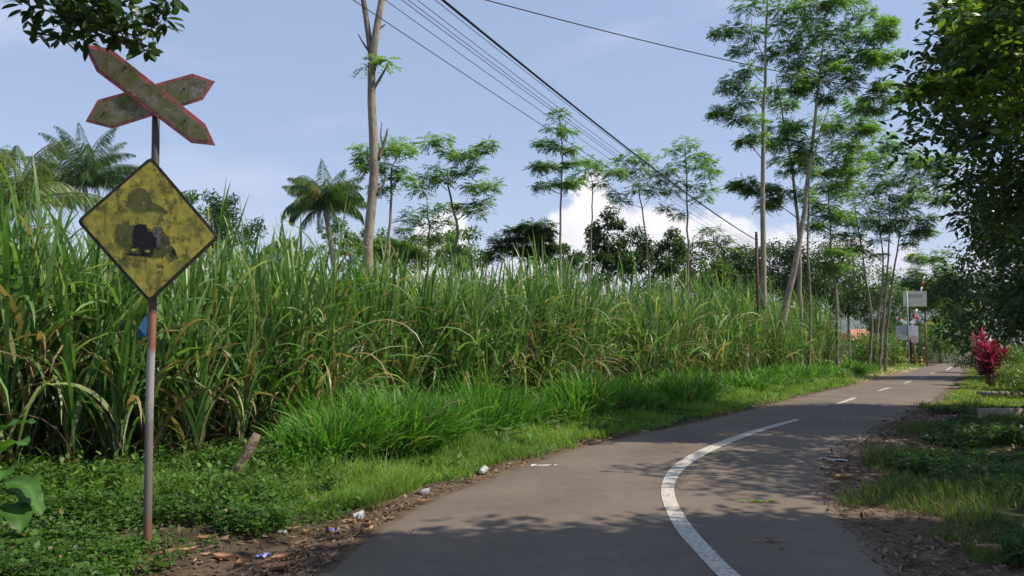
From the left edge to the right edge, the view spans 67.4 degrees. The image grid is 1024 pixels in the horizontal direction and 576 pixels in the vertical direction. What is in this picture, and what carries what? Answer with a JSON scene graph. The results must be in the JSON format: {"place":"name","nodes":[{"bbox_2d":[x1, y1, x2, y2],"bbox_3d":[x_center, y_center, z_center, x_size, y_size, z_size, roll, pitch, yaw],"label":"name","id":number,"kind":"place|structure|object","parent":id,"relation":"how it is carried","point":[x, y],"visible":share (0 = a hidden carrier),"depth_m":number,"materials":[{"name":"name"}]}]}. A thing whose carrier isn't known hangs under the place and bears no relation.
{"place":"outdoors","nodes":[
{"label":"outdoors","id":0,"kind":"place"},
{"bbox_2d":[0,346,1023,575],"bbox_3d":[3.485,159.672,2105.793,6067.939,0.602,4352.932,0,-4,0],"label":"ground","id":1,"kind":"structure","parent":0,"point":[224,565],"depth_m":6.63,"materials":[{"name":"soil"}]},
{"bbox_2d":[0,144,29,210],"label":"leafy tree","id":2,"kind":"object","parent":1,"relation":"on","point":[8,151],"visible":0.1,"depth_m":30.14,"materials":[{"name":"green plant"}]},
{"bbox_2d":[0,418,46,530],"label":"leaved plant","id":3,"kind":"object","parent":1,"relation":"on","point":[28,492],"visible":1,"depth_m":5.42,"materials":[{"name":"green plant"}]},
{"bbox_2d":[0,140,101,234],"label":"coconut palm","id":4,"kind":"object","parent":1,"relation":"on","point":[44,171],"visible":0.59,"depth_m":21.34,"materials":[{"name":"green plant"}]},
{"bbox_2d":[21,123,138,251],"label":"coconut palm","id":5,"kind":"object","parent":1,"relation":"on","point":[89,167],"visible":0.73,"depth_m":40.19,"materials":[{"name":"green plant"}]},
{"bbox_2d":[1,0,189,61],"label":"broadleaf tree","id":6,"kind":"object","parent":1,"relation":"on","point":[70,15],"visible":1,"depth_m":5.31,"materials":[{"name":"green plant"}]},
{"bbox_2d":[78,45,217,554],"bbox_3d":[-2.725,0.079,5.730,1.058,3.864,0.116,0,-4,0],"label":"level crossing sign","id":7,"kind":"object","parent":1,"relation":"on","point":[148,229],"visible":0.96,"depth_m":5.74,"materials":[{"name":"metal"}]},
{"bbox_2d":[137,315,146,336],"bbox_3d":[-2.841,0.290,5.895,0.066,0.170,0.036,2,-5,-29],"label":"plastic wrapper","id":8,"kind":"object","parent":7,"relation":"attached to","point":[142,330],"visible":1,"depth_m":5.89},
{"bbox_2d":[0,431,379,524],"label":"wild herbs","id":9,"kind":"object","parent":1,"relation":"on","point":[127,477],"visible":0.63,"depth_m":7.49,"materials":[{"name":"green plant"}]},
{"bbox_2d":[182,190,212,218],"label":"leafy tree","id":10,"kind":"object","parent":1,"relation":"on","point":[193,198],"visible":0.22,"depth_m":34.34,"materials":[{"name":"green plant"}]},
{"bbox_2d":[213,553,234,558],"bbox_3d":[-2.136,1.992,5.699,0.178,0.037,0.075,0,-4,0],"label":"fallen leaf","id":11,"kind":"object","parent":1,"relation":"on","point":[224,555],"visible":1,"depth_m":5.71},
{"bbox_2d":[196,188,268,284],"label":"leafy tree","id":12,"kind":"object","parent":1,"relation":"on","point":[215,212],"visible":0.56,"depth_m":48.20,"materials":[{"name":"green plant"}]},
{"bbox_2d":[0,434,478,575],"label":"ground cover weeds","id":13,"kind":"object","parent":1,"relation":"on","point":[28,553],"visible":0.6,"depth_m":6.40,"materials":[{"name":"green plant"}]},
{"bbox_2d":[228,433,260,479],"bbox_3d":[-2.817,1.829,7.918,0.414,0.663,0.151,1,-4,-14],"label":"dead log","id":14,"kind":"object","parent":1,"relation":"on","point":[249,448],"visible":0.6,"depth_m":7.92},
{"bbox_2d":[235,244,294,270],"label":"leafy tree","id":15,"kind":"object","parent":1,"relation":"on","point":[268,250],"visible":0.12,"depth_m":50.02,"materials":[{"name":"green plant"}]},
{"bbox_2d":[259,562,290,569],"bbox_3d":[-1.687,1.987,5.472,0.220,0.040,0.088,2,-5,-22],"label":"fallen leaf","id":16,"kind":"object","parent":1,"relation":"on","point":[275,566],"visible":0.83,"depth_m":5.49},
{"bbox_2d":[271,552,292,559],"bbox_3d":[-1.719,2.008,5.732,0.076,0.037,0.190,-3,-5,33],"label":"fallen leaf","id":17,"kind":"object","parent":1,"relation":"on","point":[281,555],"visible":1,"depth_m":5.74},
{"bbox_2d":[273,237,316,280],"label":"leafy tree","id":18,"kind":"object","parent":1,"relation":"on","point":[294,244],"visible":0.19,"depth_m":58.19,"materials":[{"name":"green plant"}]},
{"bbox_2d":[281,158,366,277],"bbox_3d":[-9.870,-0.934,40.248,4.499,11.105,4.366,0,-4,0],"label":"coconut palm","id":19,"kind":"object","parent":1,"relation":"on","point":[324,199],"visible":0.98,"depth_m":39.95,"materials":[{"name":"green plant"}]},
{"bbox_2d":[316,217,379,279],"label":"leafy tree","id":20,"kind":"object","parent":1,"relation":"on","point":[347,237],"visible":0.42,"depth_m":46.17,"materials":[{"name":"green plant"}]},
{"bbox_2d":[351,0,401,291],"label":"sengon tree","id":21,"kind":"object","parent":1,"relation":"on","point":[374,62],"visible":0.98,"depth_m":15.22,"materials":[{"name":"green plant"}]},
{"bbox_2d":[340,227,422,288],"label":"leafy tree","id":22,"kind":"object","parent":1,"relation":"on","point":[381,236],"visible":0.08,"depth_m":58.58,"materials":[{"name":"green plant"}]},
{"bbox_2d":[344,134,422,273],"bbox_3d":[-3.689,-0.673,22.090,2.342,7.770,2.036,0,-4,0],"label":"sengon tree","id":23,"kind":"object","parent":1,"relation":"on","point":[363,166],"visible":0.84,"depth_m":22.23,"materials":[{"name":"green plant"}]},
{"bbox_2d":[359,225,433,284],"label":"leafy tree","id":24,"kind":"object","parent":1,"relation":"on","point":[414,254],"visible":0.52,"depth_m":44.10,"materials":[{"name":"green plant"}]},
{"bbox_2d":[392,173,462,284],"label":"sengon tree","id":25,"kind":"object","parent":1,"relation":"on","point":[419,219],"visible":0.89,"depth_m":25.18,"materials":[{"name":"green plant"}]},
{"bbox_2d":[0,152,855,486],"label":"sugarcane field","id":26,"kind":"structure","parent":1,"relation":"on","point":[232,346],"depth_m":11.02,"materials":[{"name":"plant"}]},
{"bbox_2d":[400,228,479,291],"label":"leafy tree","id":27,"kind":"object","parent":1,"relation":"on","point":[423,267],"visible":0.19,"depth_m":61.42,"materials":[{"name":"green plant"}]},
{"bbox_2d":[409,131,507,289],"bbox_3d":[-1.682,-0.777,24.139,3.117,8.282,1.930,0,-4,0],"label":"sengon tree","id":28,"kind":"object","parent":1,"relation":"on","point":[474,154],"visible":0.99,"depth_m":24.21,"materials":[{"name":"green plant"}]},
{"bbox_2d":[432,225,495,283],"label":"leafy tree","id":29,"kind":"object","parent":1,"relation":"on","point":[460,251],"visible":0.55,"depth_m":45.89,"materials":[{"name":"green plant"}]},
{"bbox_2d":[65,372,894,575],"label":"leaf litter","id":30,"kind":"object","parent":1,"relation":"on","point":[301,563],"visible":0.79,"depth_m":6.34,"materials":[{"name":"plant"}]},
{"bbox_2d":[480,423,532,443],"bbox_3d":[-0.138,2.288,12.001,0.935,0.344,0.491,0,-4,6],"label":"leaved plant","id":31,"kind":"object","parent":1,"relation":"on","point":[527,432],"visible":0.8,"depth_m":12.04,"materials":[{"name":"green plant"}]},
{"bbox_2d":[242,391,796,523],"bbox_3d":[2.603,2.722,16.681,2.910,0.476,22.964,-3,-5,31],"label":"verge clover","id":32,"kind":"object","parent":1,"relation":"on","point":[333,515],"visible":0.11,"depth_m":13.70,"materials":[{"name":"green plant"}]},
{"bbox_2d":[115,361,925,514],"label":"verge grass","id":33,"kind":"structure","parent":1,"relation":"on","point":[392,480],"depth_m":10.45,"materials":[{"name":"plant"}]},
{"bbox_2d":[478,216,573,289],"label":"leafy tree","id":34,"kind":"object","parent":1,"relation":"on","point":[536,229],"visible":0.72,"depth_m":39.68,"materials":[{"name":"green plant"}]},
{"bbox_2d":[522,106,588,283],"bbox_3d":[1.562,-1.459,27.204,2.430,10.025,1.742,0,-4,0],"label":"sengon tree","id":35,"kind":"object","parent":1,"relation":"on","point":[555,183],"visible":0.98,"depth_m":27.30,"materials":[{"name":"green plant"}]},
{"bbox_2d":[249,356,881,473],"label":"tall grass","id":36,"kind":"structure","parent":1,"relation":"on","point":[380,424],"depth_m":11.87,"materials":[{"name":"plant"}]},
{"bbox_2d":[550,243,600,289],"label":"leafy tree","id":37,"kind":"object","parent":1,"relation":"on","point":[567,249],"visible":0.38,"depth_m":57.37,"materials":[{"name":"green plant"}]},
{"bbox_2d":[559,154,630,288],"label":"sengon tree","id":38,"kind":"object","parent":1,"relation":"on","point":[587,164],"visible":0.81,"depth_m":29.17,"materials":[{"name":"green plant"}]},
{"bbox_2d":[580,206,633,292],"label":"leafy tree","id":39,"kind":"object","parent":1,"relation":"on","point":[599,244],"visible":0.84,"depth_m":37.85,"materials":[{"name":"green plant"}]},
{"bbox_2d":[597,224,666,298],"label":"leafy tree","id":40,"kind":"object","parent":1,"relation":"on","point":[640,258],"visible":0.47,"depth_m":38.74,"materials":[{"name":"green plant"}]},
{"bbox_2d":[601,147,669,293],"bbox_3d":[4.982,-0.927,30.190,2.549,9.431,2.264,-3,-5,30],"label":"sengon tree","id":41,"kind":"object","parent":1,"relation":"on","point":[636,162],"visible":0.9,"depth_m":30.27,"materials":[{"name":"green plant"}]},
{"bbox_2d":[643,226,694,296],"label":"leafy tree","id":42,"kind":"object","parent":1,"relation":"on","point":[674,244],"visible":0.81,"depth_m":39.89,"materials":[{"name":"green plant"}]},
{"bbox_2d":[651,135,725,303],"bbox_3d":[7.009,-1.132,30.127,2.993,9.810,1.811,0,-4,0],"label":"sengon tree","id":43,"kind":"object","parent":1,"relation":"on","point":[703,163],"visible":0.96,"depth_m":30.30,"materials":[{"name":"green plant"}]},
{"bbox_2d":[650,235,743,299],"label":"leafy tree","id":44,"kind":"object","parent":1,"relation":"on","point":[693,258],"visible":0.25,"depth_m":57.43,"materials":[{"name":"green plant"}]},
{"bbox_2d":[530,364,875,428],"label":"creeper weeds","id":45,"kind":"object","parent":1,"relation":"on","point":[729,388],"visible":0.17,"depth_m":22.15,"materials":[{"name":"green plant"}]},
{"bbox_2d":[676,256,743,298],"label":"leafy tree","id":46,"kind":"object","parent":1,"relation":"on","point":[721,269],"visible":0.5,"depth_m":41.54,"materials":[{"name":"green plant"}]},
{"bbox_2d":[692,224,738,289],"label":"sengon tree","id":47,"kind":"object","parent":1,"relation":"on","point":[720,245],"visible":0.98,"depth_m":33.24,"materials":[{"name":"green plant"}]},
{"bbox_2d":[703,245,777,297],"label":"leafy tree","id":48,"kind":"object","parent":1,"relation":"on","point":[741,261],"visible":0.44,"depth_m":43.61,"materials":[{"name":"green plant"}]},
{"bbox_2d":[702,0,801,367],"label":"sengon tree","id":49,"kind":"object","parent":1,"relation":"on","point":[716,113],"visible":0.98,"depth_m":33.57,"materials":[{"name":"green plant"}]},
{"bbox_2d":[755,232,760,369],"bbox_3d":[10.259,0.813,31.996,0.170,6.365,0.235,0,-4,0],"label":"utility pole","id":50,"kind":"object","parent":1,"relation":"on","point":[757,273],"visible":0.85,"depth_m":32.08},
{"bbox_2d":[435,0,752,238],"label":"thin wire","id":51,"kind":"object","parent":50,"relation":"attached to","point":[563,101],"visible":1,"depth_m":11.80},
{"bbox_2d":[441,0,757,240],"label":"thick cable","id":52,"kind":"object","parent":50,"relation":"attached to","point":[507,52],"visible":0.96,"depth_m":11.85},
{"bbox_2d":[719,235,825,302],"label":"leafy tree","id":53,"kind":"object","parent":1,"relation":"on","point":[746,246],"visible":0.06,"depth_m":61.46,"materials":[{"name":"green plant"}]},
{"bbox_2d":[722,77,824,366],"bbox_3d":[12.391,-2.959,36.292,4.644,14.408,3.034,0,-4,0],"label":"sengon tree","id":54,"kind":"object","parent":1,"relation":"on","point":[751,188],"visible":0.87,"depth_m":36.41,"materials":[{"name":"green plant"}]},
{"bbox_2d":[746,237,824,303],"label":"leafy tree","id":55,"kind":"object","parent":1,"relation":"on","point":[786,256],"visible":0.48,"depth_m":47.96,"materials":[{"name":"green plant"}]},
{"bbox_2d":[791,242,846,310],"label":"leafy tree","id":56,"kind":"object","parent":1,"relation":"on","point":[828,286],"visible":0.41,"depth_m":51.53,"materials":[{"name":"green plant"}]},
{"bbox_2d":[776,231,877,360],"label":"leafy tree","id":57,"kind":"object","parent":1,"relation":"on","point":[848,275],"visible":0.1,"depth_m":65.29,"materials":[{"name":"green plant"}]},
{"bbox_2d":[754,0,904,359],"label":"sengon tree","id":58,"kind":"object","parent":1,"relation":"on","point":[873,58],"visible":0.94,"depth_m":34.57,"materials":[{"name":"green plant"}]},
{"bbox_2d":[798,162,867,367],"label":"sengon tree","id":59,"kind":"object","parent":1,"relation":"on","point":[830,216],"visible":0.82,"depth_m":41.14,"materials":[{"name":"green plant"}]},
{"bbox_2d":[801,94,884,367],"bbox_3d":[16.112,-2.578,37.288,4.572,13.802,3.446,0,-4,0],"label":"sengon tree","id":60,"kind":"object","parent":1,"relation":"on","point":[866,130],"visible":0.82,"depth_m":37.41,"materials":[{"name":"green plant"}]},
{"bbox_2d":[821,140,888,364],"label":"sengon tree","id":61,"kind":"object","parent":1,"relation":"on","point":[846,235],"visible":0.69,"depth_m":45.16,"materials":[{"name":"green plant"}]},
{"bbox_2d":[817,258,895,355],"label":"leafy tree","id":62,"kind":"object","parent":1,"relation":"on","point":[857,289],"visible":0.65,"depth_m":59.26,"materials":[{"name":"green plant"}]},
{"bbox_2d":[825,332,891,364],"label":"shrub","id":63,"kind":"object","parent":1,"relation":"on","point":[863,355],"visible":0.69,"depth_m":46.41,"materials":[{"name":"green plant"}]},
{"bbox_2d":[839,329,895,360],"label":"shrub","id":64,"kind":"object","parent":1,"relation":"on","point":[855,339],"visible":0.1,"depth_m":71.28,"materials":[{"name":"green plant"}]},
{"bbox_2d":[840,329,903,357],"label":"house","id":65,"kind":"structure","parent":1,"relation":"on","point":[852,331],"depth_m":89.22,"materials":[{"name":"paint"}]},
{"bbox_2d":[842,128,907,363],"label":"sengon tree","id":66,"kind":"object","parent":1,"relation":"on","point":[885,188],"visible":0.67,"depth_m":46.80,"materials":[{"name":"green plant"}]},
{"bbox_2d":[854,329,908,362],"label":"shrub","id":67,"kind":"object","parent":1,"relation":"on","point":[892,338],"visible":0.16,"depth_m":55.00,"materials":[{"name":"green plant"}]},
{"bbox_2d":[851,263,913,361],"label":"leafy tree","id":68,"kind":"object","parent":1,"relation":"on","point":[897,298],"visible":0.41,"depth_m":71.70,"materials":[{"name":"green plant"}]},
{"bbox_2d":[859,327,912,362],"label":"shrub","id":69,"kind":"object","parent":1,"relation":"on","point":[900,340],"visible":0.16,"depth_m":66.94,"materials":[{"name":"green plant"}]},
{"bbox_2d":[871,340,909,365],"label":"shrub","id":70,"kind":"object","parent":1,"relation":"on","point":[896,358],"visible":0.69,"depth_m":53.25,"materials":[{"name":"green plant"}]},
{"bbox_2d":[850,267,946,334],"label":"leafy tree","id":71,"kind":"object","parent":1,"relation":"on","point":[912,308],"visible":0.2,"depth_m":79.49,"materials":[{"name":"green plant"}]},
{"bbox_2d":[867,139,933,368],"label":"sengon tree","id":72,"kind":"object","parent":1,"relation":"on","point":[893,225],"visible":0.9,"depth_m":45.78,"materials":[{"name":"green plant"}]},
{"bbox_2d":[896,291,917,363],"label":"notice board","id":73,"kind":"object","parent":1,"relation":"on","point":[906,331],"visible":0.87,"depth_m":59.14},
{"bbox_2d":[902,276,924,363],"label":"crossing barrier","id":74,"kind":"object","parent":1,"relation":"on","point":[915,312],"visible":0.38,"depth_m":60.74,"materials":[{"name":"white metal"}]},
{"bbox_2d":[910,336,918,364],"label":"round sign","id":75,"kind":"object","parent":1,"relation":"on","point":[914,340],"visible":0.94,"depth_m":58.86,"materials":[{"name":"grey metal"}]},
{"bbox_2d":[903,291,926,363],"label":"notice board","id":76,"kind":"object","parent":1,"relation":"on","point":[917,298],"visible":0.77,"depth_m":59.95,"materials":[{"name":"grey metal"}]},
{"bbox_2d":[812,400,1023,575],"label":"leaf litter","id":77,"kind":"object","parent":1,"relation":"on","point":[966,567],"visible":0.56,"depth_m":6.77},
{"bbox_2d":[905,334,935,360],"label":"shrub","id":78,"kind":"object","parent":1,"relation":"on","point":[920,345],"visible":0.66,"depth_m":65.50,"materials":[{"name":"green plant"}]},
{"bbox_2d":[883,147,968,371],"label":"sengon tree","id":79,"kind":"object","parent":1,"relation":"on","point":[917,233],"visible":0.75,"depth_m":46.24,"materials":[{"name":"green plant"}]},
{"bbox_2d":[893,245,960,360],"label":"leafy tree","id":80,"kind":"object","parent":1,"relation":"on","point":[929,261],"visible":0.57,"depth_m":77.68,"materials":[{"name":"green plant"}]},
{"bbox_2d":[832,397,1023,575],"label":"verge grass","id":81,"kind":"structure","parent":1,"relation":"on","point":[975,501],"depth_m":7.80,"materials":[{"name":"plant"}]},
{"bbox_2d":[911,311,957,360],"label":"shrub","id":82,"kind":"object","parent":1,"relation":"on","point":[919,326],"visible":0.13,"depth_m":77.38,"materials":[{"name":"green plant"}]},
{"bbox_2d":[915,319,962,362],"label":"shrub","id":83,"kind":"object","parent":1,"relation":"on","point":[939,346],"visible":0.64,"depth_m":69.42,"materials":[{"name":"green plant"}]},
{"bbox_2d":[919,263,974,358],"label":"leafy tree","id":84,"kind":"object","parent":1,"relation":"on","point":[945,308],"visible":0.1,"depth_m":87.59,"materials":[{"name":"green plant"}]},
{"bbox_2d":[876,0,1023,254],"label":"leafy tree","id":85,"kind":"object","parent":1,"relation":"on","point":[958,123],"visible":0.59,"depth_m":15.43,"materials":[{"name":"green plant"}]},
{"bbox_2d":[879,404,1023,570],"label":"verge weeds","id":86,"kind":"object","parent":1,"relation":"on","point":[1015,428],"visible":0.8,"depth_m":10.07,"materials":[{"name":"green plant"}]},
{"bbox_2d":[923,303,986,356],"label":"leafy tree","id":87,"kind":"object","parent":1,"relation":"on","point":[969,309],"visible":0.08,"depth_m":109.12,"materials":[{"name":"green plant"}]},
{"bbox_2d":[890,0,1023,144],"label":"leafy tree","id":88,"kind":"object","parent":1,"relation":"on","point":[971,93],"visible":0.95,"depth_m":12.48,"materials":[{"name":"green plant"}]},
{"bbox_2d":[921,366,1023,409],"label":"lawn grass","id":89,"kind":"structure","parent":1,"relation":"on","point":[969,393],"depth_m":23.77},
{"bbox_2d":[923,205,1023,378],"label":"leafy tree","id":90,"kind":"object","parent":1,"relation":"on","point":[957,285],"visible":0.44,"depth_m":36.96,"materials":[{"name":"green plant"}]},
{"bbox_2d":[931,108,1023,336],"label":"leafy tree","id":91,"kind":"object","parent":1,"relation":"on","point":[1016,297],"visible":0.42,"depth_m":18.80,"materials":[{"name":"green plant"}]},
{"bbox_2d":[946,333,1015,371],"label":"shrub","id":92,"kind":"object","parent":1,"relation":"on","point":[968,356],"visible":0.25,"depth_m":44.71,"materials":[{"name":"green plant"}]},
{"bbox_2d":[967,325,999,384],"bbox_3d":[19.033,2.661,30.845,1.364,2.499,1.383,0,-4,0],"label":"red cordyline","id":93,"kind":"object","parent":1,"relation":"on","point":[982,336],"visible":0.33,"depth_m":30.86,"materials":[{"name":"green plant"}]},
{"bbox_2d":[972,340,1013,387],"bbox_3d":[17.712,2.772,28.401,1.392,1.862,1.370,0,-4,0],"label":"red cordyline","id":94,"kind":"object","parent":1,"relation":"on","point":[988,361],"visible":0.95,"depth_m":28.26,"materials":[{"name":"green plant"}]},
{"bbox_2d":[976,391,1021,395],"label":"concrete slab","id":95,"kind":"structure","parent":1,"relation":"on","point":[989,393],"depth_m":23.81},
{"bbox_2d":[977,408,1023,417],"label":"concrete kerb block","id":96,"kind":"structure","parent":1,"relation":"on","point":[987,411],"depth_m":16.93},
{"bbox_2d":[990,360,1023,396],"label":"shrub","id":97,"kind":"object","parent":1,"relation":"on","point":[1016,383],"visible":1,"depth_m":22.79,"materials":[{"name":"green plant"}]},
{"bbox_2d":[993,359,1023,389],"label":"shrub","id":98,"kind":"object","parent":1,"relation":"on","point":[1008,375],"visible":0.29,"depth_m":27.01,"materials":[{"name":"green plant"}]},
{"bbox_2d":[997,342,1023,376],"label":"shrub","id":99,"kind":"object","parent":1,"relation":"on","point":[1016,356],"visible":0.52,"depth_m":32.66,"materials":[{"name":"green plant"}]},
{"bbox_3d":[-9.600,-2.483,-8.370,0.170,6.900,0.235,0,-4,0],"label":"utility pole","id":100,"kind":"object","parent":1,"relation":"on","visible":0},
{"bbox_2d":[353,0,756,253],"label":"thin wire","id":101,"kind":"object","parent":100,"relation":"attached to","point":[509,103],"visible":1,"depth_m":10.91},
{"bbox_2d":[0,0,1023,310],"label":"sky","id":102,"kind":"structure","parent":0,"point":[284,97],"materials":[{"name":"blue"}]},
{"bbox_2d":[385,0,756,251],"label":"thin wire","id":103,"kind":"object","parent":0,"point":[532,105],"visible":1,"depth_m":11.23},
{"bbox_2d":[402,0,754,247],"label":"thin wire","id":104,"kind":"object","parent":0,"point":[541,103],"visible":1,"depth_m":11.27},
{"bbox_2d":[408,0,755,246],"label":"thin wire","id":105,"kind":"object","parent":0,"point":[549,105],"visible":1,"depth_m":11.48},
{"bbox_2d":[417,0,757,245],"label":"thin wire","id":106,"kind":"object","parent":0,"point":[550,101],"visible":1,"depth_m":11.31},
{"bbox_2d":[330,352,975,575],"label":"road","id":107,"kind":"structure","parent":0,"point":[599,509],"depth_m":7.43,"materials":[{"name":"asphalt"}]},
{"bbox_2d":[661,419,799,575],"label":"line","id":108,"kind":"object","parent":107,"relation":"on","point":[714,561],"visible":1,"depth_m":7.28,"materials":[{"name":"paint"}]},
{"bbox_2d":[486,0,932,99],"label":"thin cable","id":109,"kind":"object","parent":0,"point":[681,49],"visible":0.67,"depth_m":14.21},
{"bbox_2d":[821,291,1023,345],"bbox_3d":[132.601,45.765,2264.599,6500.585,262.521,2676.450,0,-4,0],"label":"hills","id":110,"kind":"structure","parent":0,"point":[855,323],"depth_m":2870.31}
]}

